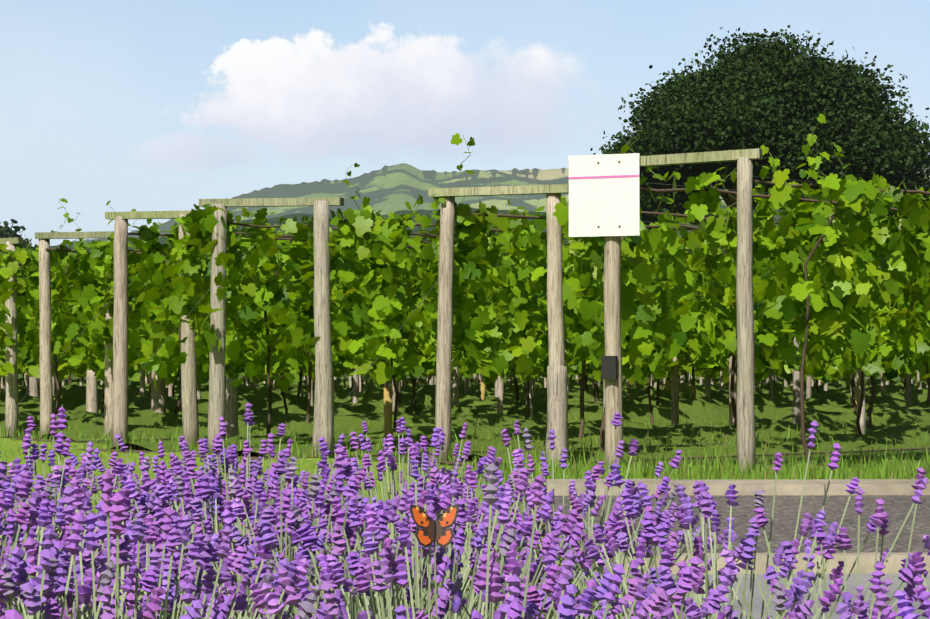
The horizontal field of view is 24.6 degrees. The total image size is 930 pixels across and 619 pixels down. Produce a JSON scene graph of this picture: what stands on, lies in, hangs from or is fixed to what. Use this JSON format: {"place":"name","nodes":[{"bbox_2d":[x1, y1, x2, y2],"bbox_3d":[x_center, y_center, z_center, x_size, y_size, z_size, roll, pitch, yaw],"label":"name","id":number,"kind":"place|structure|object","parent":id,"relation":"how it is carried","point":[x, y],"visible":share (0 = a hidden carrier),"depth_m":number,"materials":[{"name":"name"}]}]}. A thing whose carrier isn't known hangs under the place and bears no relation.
{"place":"outdoors","nodes":[
{"label":"outdoors","id":0,"kind":"place"},
{"bbox_2d":[0,438,625,618],"bbox_3d":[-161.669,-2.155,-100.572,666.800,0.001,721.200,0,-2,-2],"label":"lawn","id":1,"kind":"structure","parent":0,"point":[15,445],"depth_m":17.30,"materials":[{"name":"green plant"}]},
{"bbox_2d":[433,542,436,618],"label":"flower stem","id":2,"kind":"object","parent":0,"point":[435,581],"visible":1,"depth_m":2.97,"materials":[{"name":"green plant"}]},
{"bbox_2d":[410,504,458,547],"bbox_3d":[-0.043,0.301,2.965,0.069,0.060,0.020,0,-2,-2],"label":"butterfly","id":3,"kind":"object","parent":2,"relation":"on","point":[430,532],"visible":1,"depth_m":2.96},
{"bbox_2d":[0,403,929,618],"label":"lavender","id":4,"kind":"object","parent":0,"point":[16,569],"depth_m":3.39,"materials":[{"name":"purple plant"}]},
{"bbox_2d":[0,206,929,464],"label":"vine trunks","id":5,"kind":"object","parent":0,"point":[388,428],"visible":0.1,"depth_m":25.23,"materials":[{"name":"brown wood"}]},
{"bbox_2d":[0,114,929,391],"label":"vine leaves","id":6,"kind":"object","parent":5,"relation":"attached to","point":[866,286],"visible":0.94,"depth_m":19.47,"materials":[{"name":"green plant"}]},
{"bbox_2d":[17,123,929,269],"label":"vine shoots","id":7,"kind":"object","parent":5,"relation":"attached to","point":[285,237],"visible":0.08,"depth_m":19.12,"materials":[{"name":"green plant"}]},
{"bbox_2d":[0,0,929,246],"label":"sky","id":8,"kind":"structure","parent":0,"point":[140,105],"materials":[{"name":"blue"}]},
{"bbox_2d":[0,373,929,490],"bbox_3d":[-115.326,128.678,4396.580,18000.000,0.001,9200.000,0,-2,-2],"label":"ground","id":9,"kind":"structure","parent":0,"point":[918,453],"depth_m":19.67,"materials":[{"name":"green plant"}]},
{"bbox_2d":[0,219,51,265],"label":"tree","id":10,"kind":"object","parent":9,"relation":"on","point":[6,231],"visible":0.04,"depth_m":158.51,"materials":[{"name":"green plant"}]},
{"bbox_2d":[527,479,929,573],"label":"kerb","id":11,"kind":"structure","parent":9,"relation":"on","point":[840,487],"depth_m":13.13,"materials":[{"name":"concrete"}]},
{"bbox_2d":[1,436,929,477],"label":"grass tufts","id":12,"kind":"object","parent":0,"point":[253,456],"depth_m":20.44,"materials":[{"name":"green plant"}]},
{"bbox_2d":[1,157,927,473],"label":"trellis posts","id":13,"kind":"object","parent":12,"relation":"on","point":[223,397],"visible":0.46,"depth_m":19.18,"materials":[{"name":"brown wood"}]},
{"bbox_2d":[0,148,826,250],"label":"trellis crossbars","id":14,"kind":"object","parent":13,"relation":"on","point":[694,158],"visible":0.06,"depth_m":18.37,"materials":[{"name":"brown wood"}]},
{"bbox_2d":[0,176,900,460],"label":"trellis wires","id":15,"kind":"object","parent":13,"relation":"attached to","point":[408,244],"visible":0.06,"depth_m":19.06,"materials":[{"name":"grey metal"}]},
{"bbox_2d":[569,153,639,378],"bbox_3d":[1.018,-0.313,15.591,0.540,1.645,0.050,-1,-2,20],"label":"sign","id":16,"kind":"object","parent":13,"relation":"attached to","point":[604,194],"visible":0.98,"depth_m":15.59,"materials":[{"name":"paint"}]},
{"bbox_2d":[0,376,929,478],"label":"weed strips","id":17,"kind":"object","parent":12,"relation":"on","point":[822,406],"visible":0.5,"depth_m":28.34,"materials":[{"name":"green plant"}]},
{"bbox_2d":[0,234,929,385],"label":"vine leaves","id":18,"kind":"object","parent":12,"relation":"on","point":[80,371],"visible":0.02,"depth_m":33.71,"materials":[{"name":"green plant"}]},
{"bbox_2d":[33,203,908,271],"bbox_3d":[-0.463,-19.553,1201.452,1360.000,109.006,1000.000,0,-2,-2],"label":"trees","id":19,"kind":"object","parent":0,"point":[275,220],"depth_m":1274.54,"materials":[{"name":"green plant"}]},
{"bbox_2d":[54,163,929,246],"bbox_3d":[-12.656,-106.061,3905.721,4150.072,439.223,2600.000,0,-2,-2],"label":"hill","id":20,"kind":"structure","parent":0,"point":[385,189],"depth_m":4145.10,"materials":[{"name":"green plant"}]},
{"bbox_2d":[539,495,929,568],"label":"road","id":21,"kind":"structure","parent":0,"point":[786,510],"depth_m":11.14,"materials":[{"name":"grey asphalt"}]},
{"bbox_2d":[590,25,929,383],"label":"tree","id":22,"kind":"object","parent":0,"point":[777,96],"depth_m":89.37,"materials":[{"name":"green plant"}]},
{"bbox_2d":[614,573,929,618],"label":"paving","id":23,"kind":"structure","parent":0,"point":[851,584],"depth_m":7.40,"materials":[{"name":"grey stone"}]}
]}

